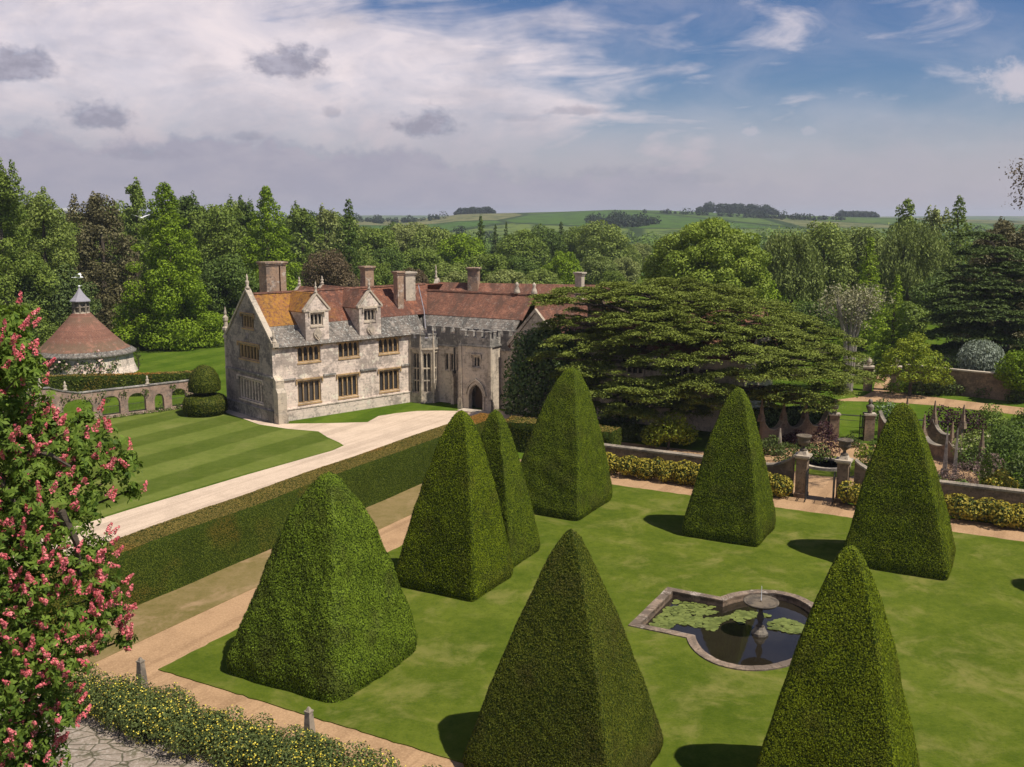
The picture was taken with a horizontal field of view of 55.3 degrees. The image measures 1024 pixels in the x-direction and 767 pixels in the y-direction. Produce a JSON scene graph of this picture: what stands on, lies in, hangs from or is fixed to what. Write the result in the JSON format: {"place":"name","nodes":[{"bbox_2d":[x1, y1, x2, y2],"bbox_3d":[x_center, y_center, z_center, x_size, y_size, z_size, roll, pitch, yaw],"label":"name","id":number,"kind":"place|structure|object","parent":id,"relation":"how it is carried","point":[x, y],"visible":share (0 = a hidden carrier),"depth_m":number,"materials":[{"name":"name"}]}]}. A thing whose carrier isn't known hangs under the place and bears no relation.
{"place":"outdoors","nodes":[
{"label":"outdoors","id":0,"kind":"place"},
{"bbox_2d":[0,690,232,766],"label":"terrace paving","id":1,"kind":"structure","parent":0,"point":[91,742],"depth_m":33.32,"materials":[{"name":"stone"}]},
{"bbox_2d":[0,291,147,766],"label":"flowering tree","id":2,"kind":"object","parent":1,"relation":"on","point":[22,719],"visible":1,"depth_m":11.06,"materials":[{"name":"red plant"}]},
{"bbox_2d":[0,409,340,538],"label":"striped lawn","id":3,"kind":"structure","parent":0,"point":[178,451],"depth_m":76.04,"materials":[{"name":"green plant"}]},
{"bbox_2d":[182,364,227,417],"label":"mushroom topiary","id":4,"kind":"object","parent":3,"relation":"on","point":[205,399],"visible":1,"depth_m":88.58,"materials":[{"name":"green plant"}]},
{"bbox_2d":[0,0,1023,215],"label":"sky","id":5,"kind":"structure","parent":0,"point":[387,107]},
{"bbox_2d":[23,276,1023,690],"bbox_3d":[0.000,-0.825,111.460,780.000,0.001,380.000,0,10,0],"label":"ground","id":6,"kind":"structure","parent":0,"point":[153,360],"depth_m":94.76,"materials":[{"name":"green plant"}]},
{"bbox_2d":[0,157,60,346],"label":"broadleaf tree","id":7,"kind":"object","parent":6,"relation":"on","point":[9,196],"visible":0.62,"depth_m":116.53,"materials":[{"name":"green plant"}]},
{"bbox_2d":[0,260,73,340],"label":"yew tree","id":8,"kind":"object","parent":6,"relation":"on","point":[52,307],"visible":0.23,"depth_m":120.62,"materials":[{"name":"green plant"}]},
{"bbox_2d":[15,186,97,312],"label":"broadleaf tree","id":9,"kind":"object","parent":6,"relation":"on","point":[43,213],"visible":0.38,"depth_m":125.86,"materials":[{"name":"green plant"}]},
{"bbox_2d":[42,264,103,323],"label":"yew tree","id":10,"kind":"object","parent":6,"relation":"on","point":[68,281],"visible":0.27,"depth_m":124.75,"materials":[{"name":"green plant"}]},
{"bbox_2d":[33,285,137,374],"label":"dovecote","id":11,"kind":"structure","parent":6,"relation":"on","point":[83,339],"depth_m":110.96,"materials":[{"name":"stone"}]},
{"bbox_2d":[7,370,192,397],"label":"cross hedge","id":12,"kind":"object","parent":6,"relation":"on","point":[81,382],"visible":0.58,"depth_m":98.39,"materials":[{"name":"green plant"}]},
{"bbox_2d":[64,191,150,329],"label":"copper beech","id":13,"kind":"object","parent":6,"relation":"on","point":[108,295],"visible":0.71,"depth_m":147.07,"materials":[{"name":"green plant"}]},
{"bbox_2d":[26,376,193,419],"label":"arcade wall","id":14,"kind":"structure","parent":6,"relation":"on","point":[148,391],"depth_m":89.10,"materials":[{"name":"stone"}]},
{"bbox_2d":[109,176,162,311],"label":"broadleaf tree","id":15,"kind":"object","parent":6,"relation":"on","point":[137,200],"visible":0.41,"depth_m":172.34,"materials":[{"name":"green plant"}]},
{"bbox_2d":[110,182,230,349],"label":"broadleaf tree","id":16,"kind":"object","parent":6,"relation":"on","point":[150,329],"visible":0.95,"depth_m":133.15,"materials":[{"name":"green plant"}]},
{"bbox_2d":[170,190,206,281],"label":"broadleaf tree","id":17,"kind":"object","parent":6,"relation":"on","point":[186,204],"visible":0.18,"depth_m":176.05,"materials":[{"name":"green plant"}]},
{"bbox_2d":[180,204,256,297],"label":"broadleaf tree","id":18,"kind":"object","parent":6,"relation":"on","point":[220,242],"visible":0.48,"depth_m":161.74,"materials":[{"name":"green plant"}]},
{"bbox_2d":[198,252,258,324],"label":"broadleaf tree","id":19,"kind":"object","parent":6,"relation":"on","point":[223,273],"visible":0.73,"depth_m":147.51,"materials":[{"name":"green plant"}]},
{"bbox_2d":[0,413,488,649],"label":"drive hedge","id":20,"kind":"object","parent":6,"relation":"on","point":[166,557],"visible":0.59,"depth_m":51.67,"materials":[{"name":"green plant"}]},
{"bbox_2d":[60,660,441,766],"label":"flowering hedge","id":21,"kind":"object","parent":6,"relation":"on","point":[160,717],"visible":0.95,"depth_m":32.91,"materials":[{"name":"green plant"}]},
{"bbox_2d":[228,185,302,310],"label":"broadleaf tree","id":22,"kind":"object","parent":6,"relation":"on","point":[269,236],"visible":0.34,"depth_m":155.28,"materials":[{"name":"green plant"}]},
{"bbox_2d":[13,410,535,566],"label":"drive","id":23,"kind":"structure","parent":6,"relation":"on","point":[355,438],"depth_m":71.56,"materials":[{"name":"beige gravel"}]},
{"bbox_2d":[36,459,520,667],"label":"grass verge","id":24,"kind":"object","parent":6,"relation":"on","point":[156,615],"depth_m":47.36,"materials":[{"name":"plant"}]},
{"bbox_2d":[282,200,324,283],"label":"broadleaf tree","id":25,"kind":"object","parent":6,"relation":"on","point":[297,219],"visible":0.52,"depth_m":201.66,"materials":[{"name":"green plant"}]},
{"bbox_2d":[307,203,345,261],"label":"broadleaf tree","id":26,"kind":"object","parent":6,"relation":"on","point":[326,223],"visible":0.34,"depth_m":210.51,"materials":[{"name":"green plant"}]},
{"bbox_2d":[301,248,359,287],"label":"copper beech","id":27,"kind":"object","parent":6,"relation":"on","point":[333,269],"visible":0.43,"depth_m":139.42,"materials":[{"name":"brown plant"}]},
{"bbox_2d":[333,199,366,286],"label":"conifer tree","id":28,"kind":"object","parent":6,"relation":"on","point":[348,228],"visible":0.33,"depth_m":175.55,"materials":[{"name":"green plant"}]},
{"bbox_2d":[350,227,398,258],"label":"tree","id":29,"kind":"object","parent":6,"relation":"on","point":[371,240],"visible":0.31,"depth_m":229.96,"materials":[{"name":"green plant"}]},
{"bbox_2d":[366,248,408,279],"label":"tree","id":30,"kind":"object","parent":6,"relation":"on","point":[386,255],"visible":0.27,"depth_m":201.36,"materials":[{"name":"green plant"}]},
{"bbox_2d":[385,222,433,252],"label":"tree","id":31,"kind":"object","parent":6,"relation":"on","point":[405,235],"visible":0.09,"depth_m":257.80,"materials":[{"name":"green plant"}]},
{"bbox_2d":[397,248,444,275],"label":"tree","id":32,"kind":"object","parent":6,"relation":"on","point":[420,259],"visible":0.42,"depth_m":210.79,"materials":[{"name":"green plant"}]},
{"bbox_2d":[405,226,456,254],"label":"tree","id":33,"kind":"object","parent":6,"relation":"on","point":[424,241],"visible":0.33,"depth_m":249.28,"materials":[{"name":"green plant"}]},
{"bbox_2d":[434,232,486,266],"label":"tree","id":34,"kind":"object","parent":6,"relation":"on","point":[459,249],"visible":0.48,"depth_m":234.94,"materials":[{"name":"green plant"}]},
{"bbox_2d":[464,252,508,281],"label":"tree","id":35,"kind":"object","parent":6,"relation":"on","point":[490,263],"visible":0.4,"depth_m":201.28,"materials":[{"name":"green plant"}]},
{"bbox_2d":[222,261,777,431],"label":"manor house","id":36,"kind":"structure","parent":6,"relation":"on","point":[299,352],"depth_m":91.20,"materials":[{"name":"stone"}]},
{"bbox_2d":[236,374,263,405],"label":"window","id":37,"kind":"structure","parent":36,"relation":"in","point":[252,390],"depth_m":89.03,"materials":[{"name":"stone"}]},
{"bbox_2d":[295,376,322,405],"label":"window","id":38,"kind":"structure","parent":36,"relation":"in","point":[308,391],"depth_m":88.39,"materials":[{"name":"stone"}]},
{"bbox_2d":[336,372,359,399],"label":"window","id":39,"kind":"structure","parent":36,"relation":"in","point":[347,385],"depth_m":91.12,"materials":[{"name":"stone"}]},
{"bbox_2d":[377,366,401,393],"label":"window","id":40,"kind":"structure","parent":36,"relation":"in","point":[388,379],"depth_m":94.24,"materials":[{"name":"stone"}]},
{"bbox_2d":[495,228,549,267],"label":"tree","id":41,"kind":"object","parent":6,"relation":"on","point":[513,244],"visible":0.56,"depth_m":244.86,"materials":[{"name":"green plant"}]},
{"bbox_2d":[500,320,588,417],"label":"magnolia tree","id":42,"kind":"object","parent":6,"relation":"on","point":[521,375],"visible":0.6,"depth_m":86.40,"materials":[{"name":"green plant"}]},
{"bbox_2d":[523,223,567,269],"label":"tree","id":43,"kind":"object","parent":6,"relation":"on","point":[551,238],"visible":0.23,"depth_m":264.95,"materials":[{"name":"green plant"}]},
{"bbox_2d":[505,415,621,452],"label":"front cross hedge","id":44,"kind":"object","parent":6,"relation":"on","point":[520,428],"visible":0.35,"depth_m":75.25,"materials":[{"name":"green plant"}]},
{"bbox_2d":[541,250,585,283],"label":"tree","id":45,"kind":"object","parent":6,"relation":"on","point":[566,270],"visible":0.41,"depth_m":192.72,"materials":[{"name":"green plant"}]},
{"bbox_2d":[156,222,1022,268],"bbox_3d":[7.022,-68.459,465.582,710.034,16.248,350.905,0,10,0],"label":"woodland","id":46,"kind":"object","parent":6,"relation":"on","point":[648,240],"visible":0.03,"depth_m":520.68,"materials":[{"name":"green plant"}]},
{"bbox_2d":[580,254,618,284],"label":"tree","id":47,"kind":"object","parent":6,"relation":"on","point":[597,266],"visible":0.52,"depth_m":211.42,"materials":[{"name":"green plant"}]},
{"bbox_2d":[572,219,630,264],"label":"tree","id":48,"kind":"object","parent":6,"relation":"on","point":[595,236],"visible":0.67,"depth_m":255.94,"materials":[{"name":"green plant"}]},
{"bbox_2d":[611,256,641,284],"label":"tree","id":49,"kind":"object","parent":6,"relation":"on","point":[628,268],"visible":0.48,"depth_m":231.54,"materials":[{"name":"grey plant"}]},
{"bbox_2d":[604,443,794,494],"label":"garden wall","id":50,"kind":"structure","parent":6,"relation":"on","point":[786,467],"depth_m":67.49,"materials":[{"name":"stone"}]},
{"bbox_2d":[640,216,772,305],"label":"horse chestnut","id":51,"kind":"object","parent":6,"relation":"on","point":[720,245],"visible":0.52,"depth_m":123.15,"materials":[{"name":"green plant"}]},
{"bbox_2d":[526,276,887,424],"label":"cedar tree","id":52,"kind":"object","parent":6,"relation":"on","point":[787,357],"visible":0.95,"depth_m":78.32,"materials":[{"name":"green plant"}]},
{"bbox_2d":[752,403,829,433],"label":"dark hedge","id":53,"kind":"object","parent":6,"relation":"on","point":[772,416],"visible":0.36,"depth_m":79.11,"materials":[{"name":"green plant"}]},
{"bbox_2d":[762,226,829,310],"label":"weeping willow","id":54,"kind":"object","parent":6,"relation":"on","point":[795,253],"visible":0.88,"depth_m":146.33,"materials":[{"name":"green plant"}]},
{"bbox_2d":[780,300,839,341],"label":"broadleaf tree","id":55,"kind":"object","parent":6,"relation":"on","point":[805,308],"visible":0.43,"depth_m":138.55,"materials":[{"name":"green plant"}]},
{"bbox_2d":[797,220,857,309],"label":"broadleaf tree","id":56,"kind":"object","parent":6,"relation":"on","point":[835,252],"visible":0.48,"depth_m":161.38,"materials":[{"name":"green plant"}]},
{"bbox_2d":[802,278,895,392],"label":"pollard tree","id":57,"kind":"object","parent":6,"relation":"on","point":[859,315],"visible":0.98,"depth_m":99.81,"materials":[{"name":"beige plant"}]},
{"bbox_2d":[826,237,898,353],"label":"larch tree","id":58,"kind":"object","parent":6,"relation":"on","point":[869,335],"visible":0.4,"depth_m":130.92,"materials":[{"name":"green plant"}]},
{"bbox_2d":[827,226,897,307],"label":"broadleaf tree","id":59,"kind":"object","parent":6,"relation":"on","point":[858,240],"visible":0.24,"depth_m":168.05,"materials":[{"name":"green plant"}]},
{"bbox_2d":[868,273,917,367],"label":"larch tree","id":60,"kind":"object","parent":6,"relation":"on","point":[891,339],"visible":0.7,"depth_m":118.07,"materials":[{"name":"green plant"}]},
{"bbox_2d":[873,300,931,339],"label":"broadleaf tree","id":61,"kind":"object","parent":6,"relation":"on","point":[914,313],"visible":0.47,"depth_m":138.09,"materials":[{"name":"green plant"}]},
{"bbox_2d":[878,198,926,307],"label":"conifer tree","id":62,"kind":"object","parent":6,"relation":"on","point":[909,208],"visible":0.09,"depth_m":176.94,"materials":[{"name":"green plant"}]},
{"bbox_2d":[871,332,954,395],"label":"tree","id":63,"kind":"object","parent":6,"relation":"on","point":[902,344],"visible":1,"depth_m":97.63,"materials":[{"name":"green plant"}]},
{"bbox_2d":[865,216,961,304],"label":"weeping willow","id":64,"kind":"object","parent":6,"relation":"on","point":[908,242],"visible":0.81,"depth_m":155.74,"materials":[{"name":"green plant"}]},
{"bbox_2d":[877,397,966,447],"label":"scalloped wall","id":65,"kind":"structure","parent":6,"relation":"on","point":[936,434],"depth_m":76.18,"materials":[{"name":"stone"}]},
{"bbox_2d":[839,374,1023,414],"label":"gravel walk","id":66,"kind":"structure","parent":6,"relation":"on","point":[877,393],"depth_m":96.76,"materials":[{"name":"beige gravel"}]},
{"bbox_2d":[854,458,1023,523],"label":"garden wall","id":67,"kind":"structure","parent":6,"relation":"on","point":[1011,496],"depth_m":58.62,"materials":[{"name":"stone"}]},
{"bbox_2d":[908,273,979,329],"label":"broadleaf tree","id":68,"kind":"object","parent":6,"relation":"on","point":[922,297],"visible":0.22,"depth_m":148.77,"materials":[{"name":"green plant"}]},
{"bbox_2d":[924,195,972,303],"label":"conifer tree","id":69,"kind":"object","parent":6,"relation":"on","point":[965,226],"visible":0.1,"depth_m":167.34,"materials":[{"name":"green plant"}]},
{"bbox_2d":[922,404,986,437],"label":"wall shrub","id":70,"kind":"object","parent":6,"relation":"on","point":[947,415],"visible":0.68,"depth_m":77.65,"materials":[{"name":"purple plant"}]},
{"bbox_2d":[903,364,1023,402],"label":"garden wall","id":71,"kind":"structure","parent":6,"relation":"on","point":[971,381],"depth_m":98.30,"materials":[{"name":"stone"}]},
{"bbox_2d":[916,231,1023,371],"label":"cedar tree","id":72,"kind":"object","parent":6,"relation":"on","point":[999,310],"visible":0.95,"depth_m":108.50,"materials":[{"name":"green plant"}]},
{"bbox_2d":[937,216,1023,348],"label":"pine tree","id":73,"kind":"object","parent":6,"relation":"on","point":[1011,236],"visible":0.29,"depth_m":125.37,"materials":[{"name":"green plant"}]},
{"bbox_2d":[956,338,1005,371],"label":"silver pear","id":74,"kind":"object","parent":6,"relation":"on","point":[981,359],"visible":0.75,"depth_m":99.92,"materials":[{"name":"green plant"}]},
{"bbox_2d":[964,403,1016,436],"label":"bed shrub","id":75,"kind":"object","parent":6,"relation":"on","point":[992,421],"visible":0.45,"depth_m":78.72,"materials":[{"name":"green plant"}]},
{"bbox_2d":[984,424,1023,468],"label":"bed shrub","id":76,"kind":"object","parent":6,"relation":"on","point":[1007,443],"visible":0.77,"depth_m":69.68,"materials":[{"name":"green plant"}]},
{"bbox_2d":[993,349,1023,402],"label":"tree","id":77,"kind":"object","parent":6,"relation":"on","point":[1015,370],"visible":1,"depth_m":94.64,"materials":[{"name":"green plant"}]},
{"bbox_2d":[37,473,1023,766],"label":"garden path","id":78,"kind":"structure","parent":0,"point":[157,651],"depth_m":40.98,"materials":[{"name":"beige gravel"}]},
{"bbox_2d":[606,452,700,484],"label":"gold shrub","id":79,"kind":"object","parent":78,"relation":"on","point":[642,468],"visible":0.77,"depth_m":67.15,"materials":[{"name":"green plant"}]},
{"bbox_2d":[944,493,1023,528],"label":"gold shrub","id":80,"kind":"object","parent":78,"relation":"on","point":[1007,518],"visible":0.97,"depth_m":57.46,"materials":[{"name":"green plant"}]},
{"bbox_2d":[60,210,1023,275],"bbox_3d":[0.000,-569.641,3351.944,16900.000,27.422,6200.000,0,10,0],"label":"hills","id":81,"kind":"structure","parent":0,"point":[672,222],"depth_m":1060.88,"materials":[{"name":"green plant"}]},
{"bbox_2d":[63,208,1023,240],"bbox_3d":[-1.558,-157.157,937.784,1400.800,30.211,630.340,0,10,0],"label":"hillside scrub","id":82,"kind":"object","parent":81,"relation":"on","point":[619,219],"visible":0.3,"depth_m":1161.42,"materials":[{"name":"green plant"}]},
{"bbox_2d":[697,201,778,214],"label":"hilltop wood","id":83,"kind":"object","parent":81,"relation":"on","point":[735,208],"visible":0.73,"depth_m":1453.00,"materials":[{"name":"green plant"}]},
{"bbox_2d":[158,484,1023,766],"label":"lawn","id":84,"kind":"structure","parent":0,"point":[958,635],"depth_m":41.17,"materials":[{"name":"green plant"}]},
{"bbox_2d":[226,472,417,702],"bbox_3d":[-7.648,7.442,39.438,6.075,8.016,5.901,5,11,29],"label":"yew pyramid","id":85,"kind":"object","parent":84,"relation":"on","point":[327,617],"visible":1,"depth_m":37.94,"materials":[{"name":"green plant"}]},
{"bbox_2d":[396,409,512,601],"bbox_3d":[-2.875,5.582,48.058,4.778,8.773,4.007,5,11,28],"label":"yew pyramid","id":86,"kind":"object","parent":84,"relation":"on","point":[455,544],"visible":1,"depth_m":47.02,"materials":[{"name":"green plant"}]},
{"bbox_2d":[480,409,539,567],"bbox_3d":[-0.803,5.290,51.974,3.686,8.027,3.502,5,11,28],"label":"yew pyramid","id":87,"kind":"object","parent":84,"relation":"on","point":[517,512],"visible":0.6,"depth_m":51.06,"materials":[{"name":"green plant"}]},
{"bbox_2d":[462,529,663,766],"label":"yew pyramid","id":88,"kind":"object","parent":84,"relation":"on","point":[567,687],"visible":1,"depth_m":31.06,"materials":[{"name":"green plant"}]},
{"bbox_2d":[520,367,612,520],"bbox_3d":[3.062,3.330,60.984,5.166,8.850,5.524,5,11,28],"label":"yew pyramid","id":89,"kind":"object","parent":84,"relation":"on","point":[564,463],"visible":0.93,"depth_m":59.52,"materials":[{"name":"green plant"}]},
{"bbox_2d":[681,387,775,546],"bbox_3d":[12.514,4.387,55.695,4.548,8.551,4.187,5,11,28],"label":"yew pyramid","id":90,"kind":"object","parent":84,"relation":"on","point":[731,501],"visible":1,"depth_m":54.59,"materials":[{"name":"green plant"}]},
{"bbox_2d":[756,545,919,766],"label":"yew pyramid","id":91,"kind":"object","parent":84,"relation":"on","point":[841,700],"visible":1,"depth_m":28.86,"materials":[{"name":"green plant"}]},
{"bbox_2d":[844,402,955,580],"bbox_3d":[20.506,5.180,51.012,5.214,8.569,4.458,5,11,28],"label":"yew pyramid","id":92,"kind":"object","parent":84,"relation":"on","point":[901,523],"visible":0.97,"depth_m":49.78,"materials":[{"name":"green plant"}]},
{"bbox_2d":[615,442,703,481],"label":"stone wall","id":93,"kind":"structure","parent":0,"point":[663,448],"depth_m":76.47,"materials":[{"name":"grey stone"}]},
{"bbox_2d":[640,411,698,449],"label":"acer shrub","id":94,"kind":"object","parent":93,"relation":"on","point":[673,424],"visible":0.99,"depth_m":75.91,"materials":[{"name":"green plant"}]},
{"bbox_2d":[628,587,812,670],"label":"pond","id":95,"kind":"structure","parent":0,"point":[646,615],"depth_m":45.88,"materials":[{"name":"stone"}]},
{"bbox_2d":[646,597,808,665],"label":"pond water","id":96,"kind":"structure","parent":0,"point":[730,640],"depth_m":42.99,"materials":[{"name":"black liquid"}]},
{"bbox_2d":[649,599,803,633],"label":"lily pads","id":97,"kind":"object","parent":96,"relation":"on","point":[684,615],"visible":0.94,"depth_m":44.74,"materials":[{"name":"green plant"}]},
{"bbox_2d":[743,588,778,636],"bbox_3d":[10.950,10.312,43.109,1.540,2.920,1.540,0,10,0],"label":"fountain","id":98,"kind":"object","parent":96,"relation":"in","point":[760,602],"visible":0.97,"depth_m":42.99,"materials":[{"name":"stone"}]},
{"bbox_2d":[796,487,841,504],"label":"gate path","id":99,"kind":"structure","parent":0,"point":[820,495],"depth_m":63.85,"materials":[{"name":"beige gravel"}]},
{"bbox_2d":[793,434,812,498],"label":"gate pier","id":100,"kind":"structure","parent":99,"relation":"on","point":[802,456],"depth_m":63.00,"materials":[{"name":"stone"}]},
{"bbox_2d":[834,438,853,503],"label":"gate pier","id":101,"kind":"structure","parent":99,"relation":"on","point":[844,461],"depth_m":61.77,"materials":[{"name":"stone"}]},
{"bbox_2d":[781,455,867,476],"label":"ring lawn","id":102,"kind":"structure","parent":0,"point":[821,473],"depth_m":69.79,"materials":[{"name":"green plant"}]},
{"bbox_2d":[770,442,830,462],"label":"bed shrub","id":103,"kind":"object","parent":102,"relation":"on","point":[815,447],"visible":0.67,"depth_m":71.86,"materials":[{"name":"green plant"}]},
{"bbox_2d":[809,420,842,458],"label":"purple shrub","id":104,"kind":"object","parent":102,"relation":"on","point":[827,436],"visible":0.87,"depth_m":72.23,"materials":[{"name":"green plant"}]},
{"bbox_2d":[763,441,978,492],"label":"round garden gravel","id":105,"kind":"structure","parent":0,"point":[821,482],"depth_m":69.88,"materials":[{"name":"beige gravel"}]},
{"bbox_2d":[757,397,828,445],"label":"scalloped wall","id":106,"kind":"structure","parent":105,"relation":"on","point":[804,424],"depth_m":77.98,"materials":[{"name":"stone"}]},
{"bbox_2d":[922,414,985,470],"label":"scalloped wall","id":107,"kind":"structure","parent":105,"relation":"on","point":[936,450],"depth_m":72.43,"materials":[{"name":"stone"}]},
{"bbox_2d":[938,453,1004,482],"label":"pink shrub","id":108,"kind":"object","parent":105,"relation":"on","point":[965,466],"visible":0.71,"depth_m":66.22,"materials":[{"name":"plant"}]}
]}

